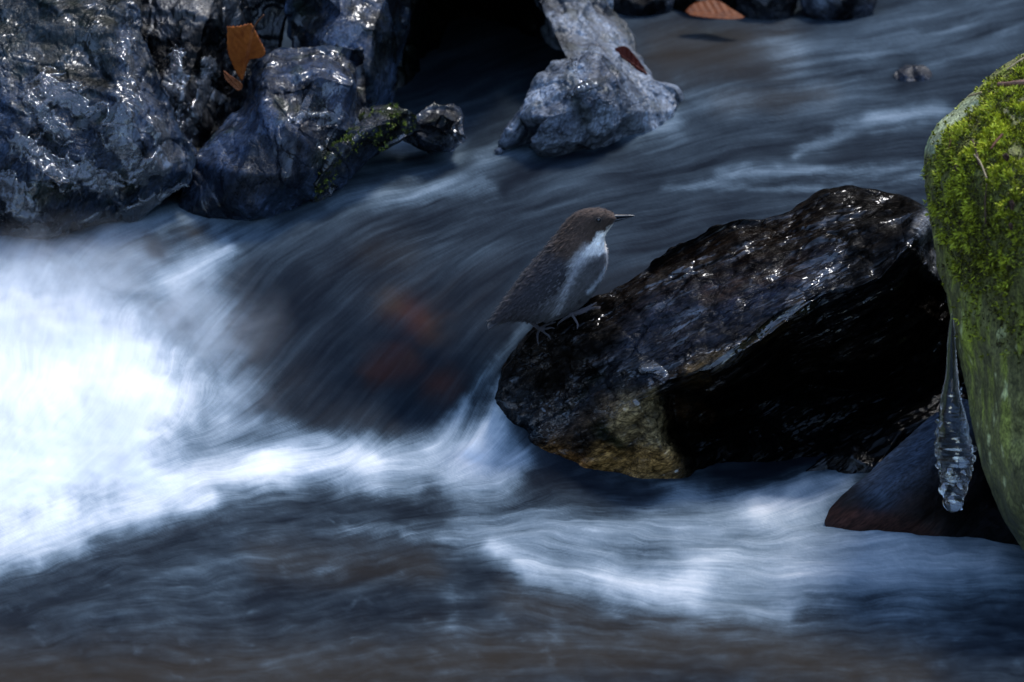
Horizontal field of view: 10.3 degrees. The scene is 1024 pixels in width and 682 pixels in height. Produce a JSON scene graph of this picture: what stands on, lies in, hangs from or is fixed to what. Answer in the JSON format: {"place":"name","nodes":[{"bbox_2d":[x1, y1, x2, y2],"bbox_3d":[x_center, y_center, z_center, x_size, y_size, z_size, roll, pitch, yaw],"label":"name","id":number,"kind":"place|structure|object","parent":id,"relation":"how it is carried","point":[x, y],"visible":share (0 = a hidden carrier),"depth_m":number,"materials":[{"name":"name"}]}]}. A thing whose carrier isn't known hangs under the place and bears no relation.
{"place":"outdoors","nodes":[
{"label":"outdoors","id":0,"kind":"place"},
{"bbox_2d":[227,14,265,80],"bbox_3d":[-0.277,-0.303,5.912,0.042,0.074,0.027,-4,17,-12],"label":"dead leaf","id":1,"kind":"object","parent":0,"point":[244,45],"visible":1,"depth_m":5.92,"materials":[{"name":"brown plant"}]},
{"bbox_2d":[0,0,1023,681],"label":"stream water","id":2,"kind":"structure","parent":0,"point":[296,444],"depth_m":5.58,"materials":[{"name":"blue liquid"}]},
{"bbox_2d":[0,0,197,239],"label":"icy boulder","id":3,"kind":"object","parent":2,"relation":"in","point":[92,133],"visible":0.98,"depth_m":5.89,"materials":[{"name":"grey stone"}]},
{"bbox_2d":[140,0,286,151],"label":"dark boulder","id":4,"kind":"object","parent":2,"relation":"in","point":[185,41],"visible":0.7,"depth_m":6.08,"materials":[{"name":"black stone"}]},
{"bbox_2d":[178,44,402,220],"bbox_3d":[-0.237,-0.213,6.031,0.216,0.198,0.296,13,21,36],"label":"slab rock","id":5,"kind":"object","parent":2,"relation":"in","point":[263,150],"visible":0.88,"depth_m":5.93,"materials":[{"name":"grey stone"}]},
{"bbox_2d":[223,71,242,90],"bbox_3d":[-0.291,-0.271,5.926,0.021,0.022,0.004,0,17,0],"label":"dead leaf","id":6,"kind":"object","parent":5,"relation":"on","point":[236,84],"visible":1,"depth_m":5.93,"materials":[{"name":"brown plant"}]},
{"bbox_2d":[284,0,411,106],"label":"ridge rock","id":7,"kind":"object","parent":2,"relation":"on","point":[378,31],"visible":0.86,"depth_m":6.11,"materials":[{"name":"grey stone"}]},
{"bbox_2d":[309,103,417,202],"bbox_3d":[-0.170,-0.201,6.015,0.118,0.107,0.220,8,19,24],"label":"mossy hump","id":8,"kind":"object","parent":2,"relation":"on","point":[380,125],"visible":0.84,"depth_m":5.96,"materials":[{"name":"green plant"}]},
{"bbox_2d":[402,103,465,152],"bbox_3d":[-0.074,-0.229,6.068,0.070,0.050,0.107,10,19,28],"label":"rock","id":9,"kind":"object","parent":2,"relation":"on","point":[440,128],"visible":0.99,"depth_m":6.04,"materials":[{"name":"grey stone"}]},
{"bbox_2d":[494,0,683,156],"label":"pale rock","id":10,"kind":"object","parent":2,"relation":"in","point":[593,90],"visible":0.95,"depth_m":6.12,"materials":[{"name":"white stone"}]},
{"bbox_2d":[614,46,646,74],"bbox_3d":[0.130,-0.308,6.246,0.042,0.030,0.007,7,18,22],"label":"dead leaf","id":11,"kind":"object","parent":10,"relation":"on","point":[627,55],"visible":1,"depth_m":6.25,"materials":[{"name":"brown plant"}]},
{"bbox_2d":[613,0,673,16],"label":"wet stone","id":12,"kind":"object","parent":2,"relation":"on","point":[643,8],"visible":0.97,"depth_m":6.60,"materials":[{"name":"grey stone"}]},
{"bbox_2d":[673,0,735,12],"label":"wet stone","id":13,"kind":"object","parent":2,"relation":"on","point":[681,5],"visible":0.32,"depth_m":6.62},
{"bbox_2d":[495,185,965,478],"bbox_3d":[0.222,0.017,5.693,0.408,0.332,0.375,-14,22,-39],"label":"wet rock","id":14,"kind":"object","parent":2,"relation":"in","point":[815,324],"visible":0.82,"depth_m":5.61,"materials":[{"name":"black stone"}]},
{"bbox_2d":[485,207,633,345],"bbox_3d":[0.047,-0.066,5.641,0.148,0.137,0.073,0,17,0],"label":"bird","id":15,"kind":"object","parent":14,"relation":"on","point":[562,274],"visible":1,"depth_m":5.62},
{"bbox_2d":[733,0,797,19],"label":"wet stone","id":16,"kind":"object","parent":2,"relation":"on","point":[769,9],"visible":0.96,"depth_m":6.60,"materials":[{"name":"grey stone"}]},
{"bbox_2d":[799,0,876,19],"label":"wet stone","id":17,"kind":"object","parent":2,"relation":"on","point":[834,9],"visible":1,"depth_m":6.59,"materials":[{"name":"grey stone"}]},
{"bbox_2d":[806,387,967,473],"bbox_3d":[0.365,0.097,5.640,0.203,0.103,0.128,-12,21,-34],"label":"wet ledge","id":18,"kind":"object","parent":2,"relation":"in","point":[869,449],"visible":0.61,"depth_m":5.60,"materials":[{"name":"black stone"}]},
{"bbox_2d":[894,65,932,81],"bbox_3d":[0.451,-0.299,6.394,0.045,0.028,0.091,0,17,0],"label":"wet stone","id":19,"kind":"object","parent":2,"relation":"in","point":[906,73],"visible":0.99,"depth_m":6.36,"materials":[{"name":"grey stone"}]},
{"bbox_2d":[825,398,1018,544],"bbox_3d":[0.413,0.134,5.518,0.226,0.119,0.250,0,17,0],"label":"veiled stone","id":20,"kind":"object","parent":2,"relation":"on","point":[895,489],"visible":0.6,"depth_m":5.43,"materials":[{"name":"black stone"}]},
{"bbox_2d":[920,53,1023,549],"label":"mossy boulder","id":21,"kind":"object","parent":2,"relation":"in","point":[980,265],"visible":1,"depth_m":5.24,"materials":[{"name":"plant"}]},
{"bbox_2d":[934,312,976,511],"bbox_3d":[0.418,0.068,5.361,0.041,0.199,0.026,0,17,0],"label":"icicle","id":22,"kind":"object","parent":21,"relation":"hanging from","point":[955,449],"visible":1,"depth_m":5.36,"materials":[{"name":"white"}]},
{"bbox_2d":[971,139,979,165],"bbox_3d":[0.426,-0.173,5.222,0.007,0.018,0.031,0,17,0],"label":"dead stalk","id":23,"kind":"object","parent":21,"relation":"on","point":[976,152],"visible":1,"depth_m":5.22,"materials":[{"name":"brown plant"}]},
{"bbox_2d":[973,154,986,178],"bbox_3d":[0.429,-0.160,5.207,0.011,0.017,0.027,0,17,0],"label":"dead stalk","id":24,"kind":"object","parent":21,"relation":"on","point":[981,165],"visible":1,"depth_m":5.21,"materials":[{"name":"plant"}]},
{"bbox_2d":[984,184,986,223],"bbox_3d":[0.432,-0.125,5.193,0.003,0.036,0.008,0,17,0],"label":"dead stalk","id":25,"kind":"object","parent":21,"relation":"on","point":[985,205],"visible":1,"depth_m":5.19,"materials":[{"name":"plant"}]},
{"bbox_2d":[990,133,1003,149],"bbox_3d":[0.445,-0.183,5.219,0.003,0.012,0.019,14,22,38],"label":"dead stalk","id":26,"kind":"object","parent":21,"relation":"on","point":[997,140],"visible":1,"depth_m":5.22,"materials":[{"name":"brown plant"}]},
{"bbox_2d":[1002,153,1009,160],"bbox_3d":[0.451,-0.167,5.196,0.007,0.008,0.005,0,17,0],"label":"leaf scrap","id":27,"kind":"object","parent":21,"relation":"on","point":[1006,156],"visible":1,"depth_m":5.20,"materials":[{"name":"brown plant"}]},
{"bbox_2d":[997,80,1023,86],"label":"twig","id":28,"kind":"object","parent":21,"relation":"on","point":[1009,83],"visible":1,"depth_m":5.29,"materials":[{"name":"wood"}]},
{"bbox_2d":[1009,200,1013,209],"bbox_3d":[0.454,-0.123,5.167,0.005,0.010,0.003,0,17,0],"label":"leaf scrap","id":29,"kind":"object","parent":21,"relation":"on","point":[1011,203],"visible":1,"depth_m":5.17,"materials":[{"name":"brown plant"}]},
{"bbox_2d":[1007,57,1023,69],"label":"straw","id":30,"kind":"object","parent":21,"relation":"on","point":[1021,59],"visible":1,"depth_m":5.32,"materials":[{"name":"beige plant"}]},
{"bbox_2d":[685,0,743,19],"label":"dead leaf","id":31,"kind":"object","parent":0,"point":[714,9],"visible":1,"depth_m":6.52,"materials":[{"name":"orange plant"}]}
]}

